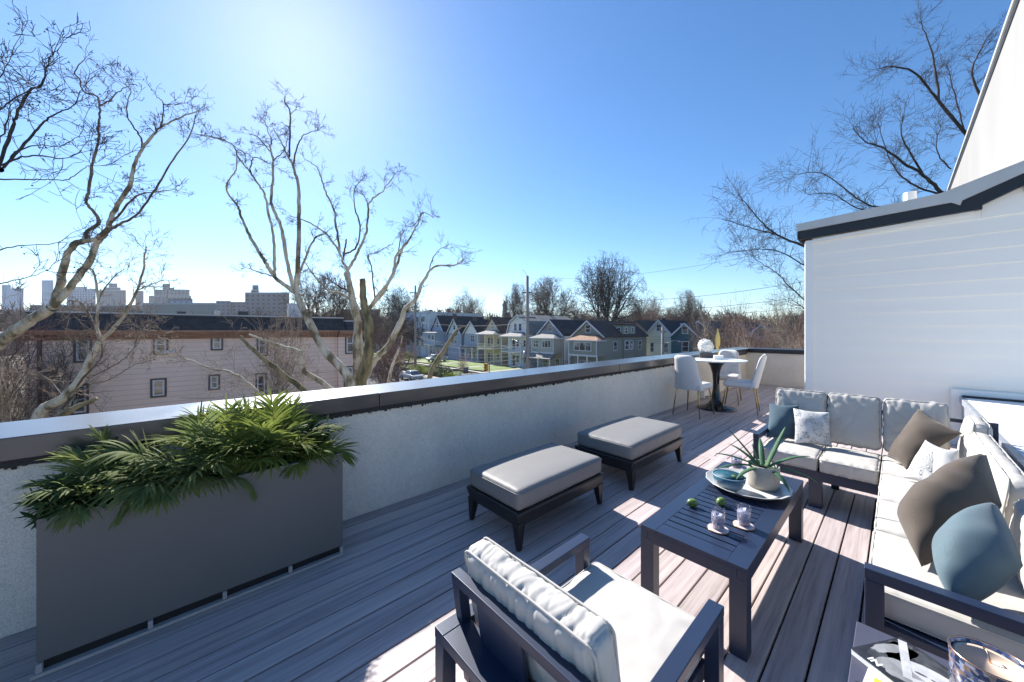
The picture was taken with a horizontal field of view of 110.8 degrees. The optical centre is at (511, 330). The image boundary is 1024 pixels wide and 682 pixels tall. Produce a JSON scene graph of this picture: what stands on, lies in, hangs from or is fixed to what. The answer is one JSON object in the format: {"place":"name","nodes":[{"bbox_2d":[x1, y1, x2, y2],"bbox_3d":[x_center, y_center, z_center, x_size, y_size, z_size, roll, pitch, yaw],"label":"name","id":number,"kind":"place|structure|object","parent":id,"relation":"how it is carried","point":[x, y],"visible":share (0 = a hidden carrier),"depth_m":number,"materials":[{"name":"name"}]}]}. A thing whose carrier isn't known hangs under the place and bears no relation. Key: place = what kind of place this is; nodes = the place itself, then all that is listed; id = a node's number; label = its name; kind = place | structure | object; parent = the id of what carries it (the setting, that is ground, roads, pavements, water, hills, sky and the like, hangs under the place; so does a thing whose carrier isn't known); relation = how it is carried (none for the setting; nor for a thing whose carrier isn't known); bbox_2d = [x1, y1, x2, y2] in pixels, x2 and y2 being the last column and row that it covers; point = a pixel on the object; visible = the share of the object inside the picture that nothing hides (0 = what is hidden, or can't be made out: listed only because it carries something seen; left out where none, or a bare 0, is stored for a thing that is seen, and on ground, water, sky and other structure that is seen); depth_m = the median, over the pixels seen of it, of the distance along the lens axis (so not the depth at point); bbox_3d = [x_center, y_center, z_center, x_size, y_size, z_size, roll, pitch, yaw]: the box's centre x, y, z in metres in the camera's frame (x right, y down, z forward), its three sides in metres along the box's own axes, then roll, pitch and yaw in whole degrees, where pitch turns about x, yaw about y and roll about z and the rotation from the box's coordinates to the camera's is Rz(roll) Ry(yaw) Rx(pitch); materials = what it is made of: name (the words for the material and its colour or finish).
{"place":"outdoors","nodes":[
{"label":"outdoors","id":0,"kind":"place"},
{"bbox_2d":[0,332,24,421],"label":"bare tree","id":1,"kind":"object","parent":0,"point":[17,343],"depth_m":22.55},
{"bbox_2d":[10,288,23,316],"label":"tower block","id":2,"kind":"structure","parent":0,"point":[15,297],"depth_m":860.00,"materials":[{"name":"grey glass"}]},
{"bbox_2d":[42,280,52,304],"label":"tower block","id":3,"kind":"structure","parent":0,"point":[47,286],"depth_m":800.00,"materials":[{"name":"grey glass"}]},
{"bbox_2d":[67,287,95,304],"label":"tower block","id":4,"kind":"structure","parent":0,"point":[87,295],"depth_m":640.00,"materials":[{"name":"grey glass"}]},
{"bbox_2d":[99,283,125,304],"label":"tower block","id":5,"kind":"structure","parent":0,"point":[114,291],"depth_m":560.00,"materials":[{"name":"concrete"}]},
{"bbox_2d":[245,285,288,315],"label":"tower block","id":6,"kind":"structure","parent":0,"point":[254,297],"depth_m":300.00,"materials":[{"name":"concrete"}]},
{"bbox_2d":[413,309,481,356],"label":"row house","id":7,"kind":"structure","parent":0,"point":[424,317],"depth_m":93.02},
{"bbox_2d":[422,314,483,356],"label":"house","id":8,"kind":"structure","parent":0,"point":[435,333],"depth_m":87.87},
{"bbox_2d":[446,316,488,360],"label":"house","id":9,"kind":"structure","parent":0,"point":[458,339],"depth_m":82.90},
{"bbox_2d":[459,321,487,363],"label":"house","id":10,"kind":"structure","parent":0,"point":[472,329],"depth_m":77.54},
{"bbox_2d":[475,317,512,365],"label":"house","id":11,"kind":"structure","parent":0,"point":[491,334],"depth_m":71.78,"materials":[{"name":"yellow"}]},
{"bbox_2d":[0,0,1011,319],"label":"sky","id":12,"kind":"structure","parent":0,"point":[546,137],"materials":[{"name":"blue"}]},
{"bbox_2d":[498,313,570,367],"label":"house","id":13,"kind":"structure","parent":0,"point":[516,330],"depth_m":66.61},
{"bbox_2d":[529,318,585,367],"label":"house","id":14,"kind":"structure","parent":0,"point":[547,342],"depth_m":59.88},
{"bbox_2d":[565,317,647,363],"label":"house","id":15,"kind":"structure","parent":0,"point":[582,348],"depth_m":55.37,"materials":[{"name":"grey"}]},
{"bbox_2d":[720,441,883,681],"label":"deck substructure","id":16,"kind":"object","parent":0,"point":[829,589],"depth_m":2.23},
{"bbox_2d":[0,384,956,681],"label":"deck","id":17,"kind":"structure","parent":16,"relation":"on","point":[376,602],"depth_m":2.18,"materials":[{"name":"wood"}]},
{"bbox_2d":[29,446,343,681],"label":"planter","id":18,"kind":"object","parent":17,"relation":"on","point":[100,588],"visible":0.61,"depth_m":1.94,"materials":[{"name":"grey paint"}]},
{"bbox_2d":[13,458,130,529],"bbox_3d":[-2.215,0.818,1.786,0.371,0.286,0.367,0,0,15],"label":"palm plant","id":19,"kind":"object","parent":18,"relation":"in","point":[40,506],"visible":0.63,"depth_m":1.71,"materials":[{"name":"green plant"}]},
{"bbox_2d":[6,442,147,534],"bbox_3d":[-2.200,0.774,1.804,0.519,0.337,0.438,0,0,24],"label":"palm plant","id":20,"kind":"object","parent":18,"relation":"in","point":[79,514],"visible":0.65,"depth_m":1.75,"materials":[{"name":"green plant"}]},
{"bbox_2d":[35,424,158,493],"bbox_3d":[-2.268,0.734,1.994,0.385,0.417,0.456,0,0,-4],"label":"palm plant","id":21,"kind":"object","parent":18,"relation":"in","point":[98,436],"visible":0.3,"depth_m":1.95,"materials":[{"name":"green plant"}]},
{"bbox_2d":[72,428,232,530],"bbox_3d":[-1.979,0.785,2.015,0.720,0.440,0.599,0,0,-42],"label":"palm plant","id":22,"kind":"object","parent":18,"relation":"in","point":[140,498],"visible":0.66,"depth_m":1.86,"materials":[{"name":"green plant"}]},
{"bbox_2d":[118,408,267,509],"bbox_3d":[-1.820,0.766,2.088,0.716,0.569,0.532,0,0,-42],"label":"palm plant","id":23,"kind":"object","parent":18,"relation":"in","point":[207,422],"visible":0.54,"depth_m":2.06,"materials":[{"name":"green plant"}]},
{"bbox_2d":[137,395,287,469],"bbox_3d":[-1.826,0.683,2.243,0.754,0.519,0.602,0,0,-42],"label":"palm plant","id":24,"kind":"object","parent":18,"relation":"in","point":[218,427],"visible":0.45,"depth_m":2.21,"materials":[{"name":"green plant"}]},
{"bbox_2d":[192,403,304,479],"bbox_3d":[-1.666,0.711,2.286,0.540,0.463,0.563,0,0,1],"label":"palm plant","id":25,"kind":"object","parent":18,"relation":"in","point":[255,459],"visible":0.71,"depth_m":2.22,"materials":[{"name":"green plant"}]},
{"bbox_2d":[200,386,342,480],"bbox_3d":[-1.587,0.711,2.402,0.880,0.641,0.670,0,0,-42],"label":"palm plant","id":26,"kind":"object","parent":18,"relation":"in","point":[266,430],"visible":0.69,"depth_m":2.37,"materials":[{"name":"green plant"}]},
{"bbox_2d":[287,414,331,454],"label":"palm plant","id":27,"kind":"object","parent":18,"relation":"in","point":[310,429],"visible":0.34,"depth_m":2.56,"materials":[{"name":"green plant"}]},
{"bbox_2d":[267,414,361,480],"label":"palm plant","id":28,"kind":"object","parent":18,"relation":"in","point":[330,450],"visible":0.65,"depth_m":2.50,"materials":[{"name":"green plant"}]},
{"bbox_2d":[467,442,603,551],"bbox_3d":[0.234,1.374,3.130,1.101,0.452,0.651,0,0,-42],"label":"ottoman","id":29,"kind":"object","parent":17,"relation":"on","point":[519,490],"visible":1,"depth_m":2.88,"materials":[{"name":"grey fabric"}]},
{"bbox_2d":[435,533,723,681],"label":"armchair","id":30,"kind":"object","parent":17,"relation":"on","point":[517,620],"visible":1,"depth_m":1.19,"materials":[{"name":"white fabric"}]},
{"bbox_2d":[575,415,683,490],"bbox_3d":[1.405,1.365,4.168,1.233,0.470,0.729,0,0,-42],"label":"ottoman","id":31,"kind":"object","parent":17,"relation":"on","point":[630,445],"visible":0.99,"depth_m":3.86,"materials":[{"name":"grey fabric"}]},
{"bbox_2d":[672,355,714,418],"bbox_3d":[3.412,1.026,6.702,0.737,1.152,0.530,0,0,-38],"label":"dining chair","id":32,"kind":"object","parent":17,"relation":"on","point":[687,376],"visible":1,"depth_m":6.49,"materials":[{"name":"fabric"}]},
{"bbox_2d":[695,358,747,411],"bbox_3d":[4.187,1.097,7.245,1.089,1.006,1.089,0,0,-42],"label":"pedestal table","id":33,"kind":"object","parent":17,"relation":"on","point":[716,365],"visible":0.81,"depth_m":7.16,"materials":[{"name":"black stone"}]},
{"bbox_2d":[698,339,713,357],"bbox_3d":[4.255,0.384,7.766,0.322,0.419,0.325,0,0,-42],"label":"flower pot","id":34,"kind":"object","parent":33,"relation":"on","point":[705,347],"visible":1,"depth_m":7.67,"materials":[{"name":"stone"}]},
{"bbox_2d":[640,461,803,661],"bbox_3d":[1.500,1.375,2.405,1.500,0.450,0.545,0,0,-42],"label":"coffee table","id":35,"kind":"object","parent":17,"relation":"on","point":[677,525],"visible":0.7,"depth_m":2.05,"materials":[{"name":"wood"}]},
{"bbox_2d":[707,523,729,534],"bbox_3d":[1.191,1.146,2.041,0.115,0.008,0.115,0,0,-42],"label":"coaster","id":36,"kind":"object","parent":35,"relation":"on","point":[725,531],"visible":0.8,"depth_m":2.02,"materials":[{"name":"white stone"}]},
{"bbox_2d":[711,510,725,530],"bbox_3d":[1.191,1.085,2.041,0.076,0.113,0.076,0,0,-42],"label":"tumbler","id":37,"kind":"object","parent":36,"relation":"on","point":[718,519],"visible":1,"depth_m":2.02,"materials":[{"name":"clear glass"}]},
{"bbox_2d":[732,520,755,530],"bbox_3d":[1.363,1.146,2.078,0.115,0.008,0.115,0,0,-42],"label":"coaster","id":38,"kind":"object","parent":35,"relation":"on","point":[735,523],"visible":0.74,"depth_m":2.06,"materials":[{"name":"white stone"}]},
{"bbox_2d":[736,508,750,527],"bbox_3d":[1.363,1.085,2.078,0.076,0.113,0.076,0,0,-42],"label":"tumbler","id":39,"kind":"object","parent":38,"relation":"on","point":[743,516],"visible":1,"depth_m":2.06,"materials":[{"name":"clear glass"}]},
{"bbox_2d":[706,468,792,499],"bbox_3d":[1.713,1.126,2.576,0.528,0.047,0.531,0,0,-42],"label":"serving tray","id":40,"kind":"object","parent":35,"relation":"on","point":[747,490],"visible":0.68,"depth_m":2.48,"materials":[{"name":"beige ceramic"}]},
{"bbox_2d":[712,469,745,491],"bbox_3d":[1.557,1.086,2.535,0.209,0.104,0.208,0,0,-42],"label":"bowl","id":41,"kind":"object","parent":40,"relation":"on","point":[724,479],"visible":0.96,"depth_m":2.48,"materials":[{"name":"blue ceramic"}]},
{"bbox_2d":[716,427,816,491],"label":"potted agave","id":42,"kind":"object","parent":40,"relation":"on","point":[763,474],"visible":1,"depth_m":2.54,"materials":[{"name":"plant"}]},
{"bbox_2d":[712,350,741,404],"bbox_3d":[4.890,1.026,8.031,0.530,1.152,0.737,0,0,38],"label":"dining chair","id":43,"kind":"object","parent":17,"relation":"on","point":[731,370],"visible":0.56,"depth_m":8.13,"materials":[{"name":"fabric"}]},
{"bbox_2d":[721,354,766,415],"bbox_3d":[4.566,1.026,6.957,0.737,1.152,0.530,0,0,38],"label":"dining chair","id":44,"kind":"object","parent":17,"relation":"on","point":[753,383],"visible":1,"depth_m":6.73,"materials":[{"name":"fabric"}]},
{"bbox_2d":[753,388,1023,661],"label":"sectional sofa","id":45,"kind":"object","parent":17,"relation":"on","point":[910,599],"visible":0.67,"depth_m":2.02,"materials":[{"name":"white fabric"}]},
{"bbox_2d":[766,403,798,439],"bbox_3d":[2.825,0.953,3.705,0.230,0.345,0.255,0,0,-42],"label":"throw pillow","id":46,"kind":"object","parent":45,"relation":"on","point":[781,417],"visible":0.91,"depth_m":3.68,"materials":[{"name":"teal fabric"}]},
{"bbox_2d":[793,408,831,446],"bbox_3d":[2.962,0.965,3.499,0.154,0.330,0.305,0,0,-42],"label":"throw pillow","id":47,"kind":"object","parent":45,"relation":"on","point":[811,427],"visible":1,"depth_m":3.47,"materials":[{"name":"fabric"}]},
{"bbox_2d":[902,440,945,480],"bbox_3d":[3.103,0.985,2.614,0.209,0.280,0.210,0,0,-7],"label":"throw pillow","id":48,"kind":"object","parent":45,"relation":"on","point":[921,466],"visible":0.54,"depth_m":2.63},
{"bbox_2d":[887,408,961,469],"bbox_3d":[3.371,0.895,2.947,0.395,0.440,0.283,0,0,6],"label":"throw pillow","id":49,"kind":"object","parent":45,"relation":"on","point":[919,429],"visible":0.87,"depth_m":2.89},
{"bbox_2d":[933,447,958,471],"bbox_3d":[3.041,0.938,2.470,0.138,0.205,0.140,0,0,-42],"label":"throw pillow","id":50,"kind":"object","parent":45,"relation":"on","point":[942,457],"visible":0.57,"depth_m":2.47,"materials":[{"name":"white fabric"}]},
{"bbox_2d":[897,454,1001,566],"bbox_3d":[2.229,0.888,1.821,0.574,0.473,0.269,0,0,-2],"label":"throw pillow","id":51,"kind":"object","parent":45,"relation":"on","point":[932,504],"visible":0.76,"depth_m":1.75,"materials":[{"name":"fabric"}]},
{"bbox_2d":[932,503,1022,600],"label":"throw pillow","id":52,"kind":"object","parent":45,"relation":"on","point":[975,554],"visible":0.94,"depth_m":1.44,"materials":[{"name":"blue fabric"}]},
{"bbox_2d":[848,621,948,681],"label":"side table","id":53,"kind":"object","parent":17,"relation":"on","point":[864,634],"visible":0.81,"depth_m":1.29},
{"bbox_2d":[851,637,948,681],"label":"magazine","id":54,"kind":"object","parent":53,"relation":"on","point":[898,659],"visible":0.97,"depth_m":1.20,"materials":[{"name":"paper"}]},
{"bbox_2d":[947,635,1023,681],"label":"jar candle","id":55,"kind":"object","parent":53,"relation":"on","point":[970,659],"visible":1,"depth_m":1.07,"materials":[{"name":"glass"}]},
{"bbox_2d":[951,388,1023,470],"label":"roof curb","id":56,"kind":"structure","parent":17,"relation":"on","point":[1004,411],"depth_m":4.20,"materials":[{"name":"white paint"}]},
{"label":"ground","id":57,"kind":"structure","parent":0,"visible":0},
{"bbox_2d":[0,305,46,422],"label":"bare tree","id":58,"kind":"object","parent":57,"relation":"on","point":[4,416],"visible":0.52,"depth_m":15.20,"materials":[{"name":"brown plant"}]},
{"bbox_2d":[0,274,80,421],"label":"bare tree","id":59,"kind":"object","parent":57,"relation":"on","point":[27,370],"visible":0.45,"depth_m":17.75,"materials":[{"name":"brown plant"}]},
{"bbox_2d":[9,296,122,418],"bbox_3d":[-24.813,2.762,19.119,4.866,9.710,3.626,0,0,-34],"label":"bare tree","id":60,"kind":"object","parent":57,"relation":"on","point":[62,377],"visible":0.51,"depth_m":19.20,"materials":[{"name":"brown plant"}]},
{"bbox_2d":[54,397,97,416],"bbox_3d":[-18.302,4.083,13.630,4.222,2.968,0.339,0,0,-4],"label":"cut limb","id":61,"kind":"object","parent":57,"relation":"on","point":[69,411],"visible":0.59,"depth_m":13.65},
{"bbox_2d":[1,217,190,419],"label":"sycamore tree","id":62,"kind":"object","parent":57,"relation":"on","point":[42,410],"visible":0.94,"depth_m":14.43,"materials":[{"name":"brown plant"}]},
{"bbox_2d":[0,33,255,351],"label":"sycamore tree","id":63,"kind":"object","parent":57,"relation":"on","point":[61,293],"visible":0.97,"depth_m":11.98,"materials":[{"name":"brown plant"}]},
{"bbox_2d":[149,284,190,302],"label":"tower block","id":64,"kind":"structure","parent":57,"relation":"on","point":[159,296],"depth_m":471.50,"materials":[{"name":"concrete"}]},
{"bbox_2d":[143,303,216,313],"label":"tower block","id":65,"kind":"structure","parent":57,"relation":"on","point":[195,308],"depth_m":150.00,"materials":[{"name":"grey concrete"}]},
{"bbox_2d":[18,303,364,419],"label":"pink building","id":66,"kind":"structure","parent":57,"relation":"on","point":[136,386],"depth_m":23.40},
{"bbox_2d":[70,383,88,414],"bbox_3d":[-25.007,3.968,20.443,0.695,1.786,0.074,0,0,-42],"label":"window","id":67,"kind":"structure","parent":66,"relation":"in","point":[86,409],"depth_m":20.52,"materials":[{"name":"glass"}]},
{"bbox_2d":[73,340,92,362],"bbox_3d":[-24.920,1.017,20.522,0.712,1.691,0.074,0,0,-42],"label":"window","id":68,"kind":"structure","parent":66,"relation":"in","point":[75,353],"depth_m":20.49,"materials":[{"name":"glass"}]},
{"bbox_2d":[150,378,166,397],"bbox_3d":[-22.627,3.670,22.619,0.751,1.207,0.074,0,0,-42],"label":"window","id":69,"kind":"structure","parent":66,"relation":"in","point":[158,386],"depth_m":22.63,"materials":[{"name":"glass"}]},
{"bbox_2d":[216,301,244,314],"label":"tower block","id":70,"kind":"structure","parent":57,"relation":"on","point":[229,307],"depth_m":330.00,"materials":[{"name":"concrete"}]},
{"bbox_2d":[169,81,355,386],"bbox_3d":[-10.556,-0.146,16.166,7.776,21.675,3.181,0,0,-2],"label":"sycamore tree","id":71,"kind":"object","parent":57,"relation":"on","point":[294,288],"visible":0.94,"depth_m":15.85,"materials":[{"name":"brown plant"}]},
{"bbox_2d":[161,328,277,397],"bbox_3d":[-11.982,2.931,15.250,5.236,6.102,2.363,0,0,-24],"label":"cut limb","id":72,"kind":"object","parent":71,"relation":"attached to","point":[250,385],"visible":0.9,"depth_m":15.17,"materials":[{"name":"brown plant"}]},
{"bbox_2d":[214,311,307,391],"bbox_3d":[-9.998,2.917,15.911,6.244,7.644,1.940,0,0,-12],"label":"cut limb","id":73,"kind":"object","parent":71,"relation":"attached to","point":[299,386],"visible":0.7,"depth_m":15.78,"materials":[{"name":"brown plant"}]},
{"bbox_2d":[242,311,371,390],"bbox_3d":[-9.258,2.833,15.876,5.386,7.752,2.567,0,0,10],"label":"cut limb","id":74,"kind":"object","parent":71,"relation":"attached to","point":[316,378],"visible":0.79,"depth_m":16.07,"materials":[{"name":"brown plant"}]},
{"bbox_2d":[245,285,316,396],"bbox_3d":[-14.283,2.283,22.190,3.904,10.765,4.944,0,0,-24],"label":"bare tree","id":75,"kind":"object","parent":57,"relation":"on","point":[278,388],"visible":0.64,"depth_m":22.05,"materials":[{"name":"brown plant"}]},
{"bbox_2d":[277,266,357,319],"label":"bare tree","id":76,"kind":"object","parent":57,"relation":"on","point":[343,303],"visible":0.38,"depth_m":46.83,"materials":[{"name":"brown plant"}]},
{"bbox_2d":[350,293,389,362],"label":"bare tree","id":77,"kind":"object","parent":57,"relation":"on","point":[374,315],"visible":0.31,"depth_m":69.24,"materials":[{"name":"brown plant"}]},
{"bbox_2d":[0,347,747,638],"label":"parapet wall","id":78,"kind":"structure","parent":57,"relation":"on","point":[413,438],"depth_m":3.39,"materials":[{"name":"paint"}]},
{"bbox_2d":[270,138,482,379],"bbox_3d":[-6.204,1.446,17.220,9.591,21.415,3.329,0,0,-3],"label":"sycamore tree","id":79,"kind":"object","parent":57,"relation":"on","point":[357,348],"visible":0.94,"depth_m":16.87,"materials":[{"name":"brown plant"}]},
{"bbox_2d":[355,278,373,385],"bbox_3d":[-6.938,2.782,16.595,0.989,10.412,0.695,0,0,0],"label":"cut limb","id":80,"kind":"object","parent":79,"relation":"attached to","point":[363,372],"visible":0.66,"depth_m":16.31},
{"bbox_2d":[427,331,456,378],"bbox_3d":[-3.924,3.296,17.431,2.539,6.562,0.359,0,0,-24],"label":"cut limb","id":81,"kind":"object","parent":79,"relation":"attached to","point":[437,360],"visible":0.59,"depth_m":17.51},
{"bbox_2d":[369,325,405,383],"bbox_3d":[-12.707,3.424,35.580,4.346,8.486,5.322,0,0,36],"label":"tree","id":82,"kind":"object","parent":57,"relation":"on","point":[387,362],"visible":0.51,"depth_m":35.62,"materials":[{"name":"brown plant"}]},
{"bbox_2d":[374,318,424,381],"bbox_3d":[-13.186,2.903,39.453,6.822,9.543,5.571,0,0,33],"label":"bare tree","id":83,"kind":"object","parent":57,"relation":"on","point":[403,351],"visible":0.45,"depth_m":39.20,"materials":[{"name":"brown plant"}]},
{"bbox_2d":[378,284,421,326],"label":"bare tree","id":84,"kind":"object","parent":57,"relation":"on","point":[396,299],"visible":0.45,"depth_m":104.59,"materials":[{"name":"brown plant"}]},
{"bbox_2d":[0,299,803,354],"bbox_3d":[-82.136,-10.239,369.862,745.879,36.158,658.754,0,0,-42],"label":"woods","id":85,"kind":"object","parent":57,"relation":"on","point":[385,318],"visible":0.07,"depth_m":117.49,"materials":[{"name":"brown plant"}]},
{"bbox_2d":[445,287,486,318],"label":"bare tree","id":86,"kind":"object","parent":57,"relation":"on","point":[470,306],"visible":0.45,"depth_m":118.16,"materials":[{"name":"brown plant"}]},
{"bbox_2d":[501,281,531,316],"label":"bare tree","id":87,"kind":"object","parent":57,"relation":"on","point":[513,306],"visible":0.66,"depth_m":99.75,"materials":[{"name":"brown plant"}]},
{"bbox_2d":[521,274,582,319],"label":"bare tree","id":88,"kind":"object","parent":57,"relation":"on","point":[545,296],"visible":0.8,"depth_m":88.84,"materials":[{"name":"brown plant"}]},
{"bbox_2d":[576,250,647,321],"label":"bare tree","id":89,"kind":"object","parent":57,"relation":"on","point":[607,291],"visible":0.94,"depth_m":78.01,"materials":[{"name":"brown plant"}]},
{"bbox_2d":[625,287,671,321],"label":"bare tree","id":90,"kind":"object","parent":57,"relation":"on","point":[646,307],"visible":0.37,"depth_m":86.58,"materials":[{"name":"brown plant"}]},
{"bbox_2d":[641,320,690,356],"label":"house","id":91,"kind":"structure","parent":57,"relation":"on","point":[653,333],"depth_m":61.43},
{"bbox_2d":[671,289,707,322],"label":"bare tree","id":92,"kind":"object","parent":57,"relation":"on","point":[689,306],"visible":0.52,"depth_m":69.51,"materials":[{"name":"brown plant"}]},
{"bbox_2d":[669,323,713,353],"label":"house","id":93,"kind":"structure","parent":57,"relation":"on","point":[681,332],"depth_m":56.20,"materials":[{"name":"teal"}]},
{"bbox_2d":[686,308,719,350],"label":"tree","id":94,"kind":"object","parent":57,"relation":"on","point":[706,330],"visible":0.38,"depth_m":53.21,"materials":[{"name":"brown plant"}]},
{"bbox_2d":[705,310,760,347],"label":"bare tree","id":95,"kind":"object","parent":57,"relation":"on","point":[723,335],"visible":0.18,"depth_m":35.32,"materials":[{"name":"brown plant"}]},
{"bbox_2d":[714,292,762,347],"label":"tree","id":96,"kind":"object","parent":57,"relation":"on","point":[736,334],"visible":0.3,"depth_m":42.73,"materials":[{"name":"brown plant"}]},
{"bbox_2d":[728,313,763,347],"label":"tree","id":97,"kind":"object","parent":57,"relation":"on","point":[744,337],"visible":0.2,"depth_m":30.96,"materials":[{"name":"brown plant"}]},
{"bbox_2d":[727,304,798,348],"bbox_3d":[22.436,2.632,32.100,4.754,10.094,5.822,0,0,-1],"label":"bare tree","id":98,"kind":"object","parent":57,"relation":"on","point":[763,345],"visible":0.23,"depth_m":31.75,"materials":[{"name":"brown plant"}]},
{"bbox_2d":[746,348,803,387],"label":"parapet wall","id":99,"kind":"structure","parent":57,"relation":"on","point":[783,367],"depth_m":10.25,"materials":[{"name":"paint"}]},
{"bbox_2d":[749,293,803,347],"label":"bare tree","id":100,"kind":"object","parent":57,"relation":"on","point":[767,329],"visible":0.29,"depth_m":42.62,"materials":[{"name":"brown plant"}]},
{"bbox_2d":[759,289,803,348],"bbox_3d":[30.063,1.389,37.819,7.520,12.467,5.604,0,0,-34],"label":"bare tree","id":101,"kind":"object","parent":57,"relation":"on","point":[784,324],"visible":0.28,"depth_m":37.31,"materials":[{"name":"brown plant"}]},
{"bbox_2d":[682,0,1006,324],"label":"bare tree","id":102,"kind":"object","parent":57,"relation":"on","point":[960,127],"visible":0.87,"depth_m":22.34,"materials":[{"name":"brown plant"}]},
{"bbox_2d":[796,161,1023,442],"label":"stair house","id":103,"kind":"structure","parent":57,"relation":"on","point":[911,296],"depth_m":5.22,"materials":[{"name":"white paint"}]},
{"bbox_2d":[946,0,1023,190],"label":"house wall","id":104,"kind":"structure","parent":57,"relation":"on","point":[993,141],"depth_m":5.63,"materials":[{"name":"paint"}]},
{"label":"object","id":105,"kind":"structure","parent":0,"visible":0},
{"bbox_2d":[0,0,170,291],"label":"sycamore tree","id":106,"kind":"object","parent":105,"relation":"on","point":[27,93],"visible":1,"depth_m":9.34,"materials":[{"name":"brown plant"}]},
{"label":"pavement","id":107,"kind":"structure","parent":0,"visible":0},
{"bbox_2d":[512,270,535,368],"bbox_3d":[1.103,0.502,38.299,2.865,14.197,0.965,0,0,29],"label":"utility pole","id":108,"kind":"object","parent":107,"relation":"on","point":[526,352],"visible":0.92,"depth_m":37.87,"materials":[{"name":"wood"}]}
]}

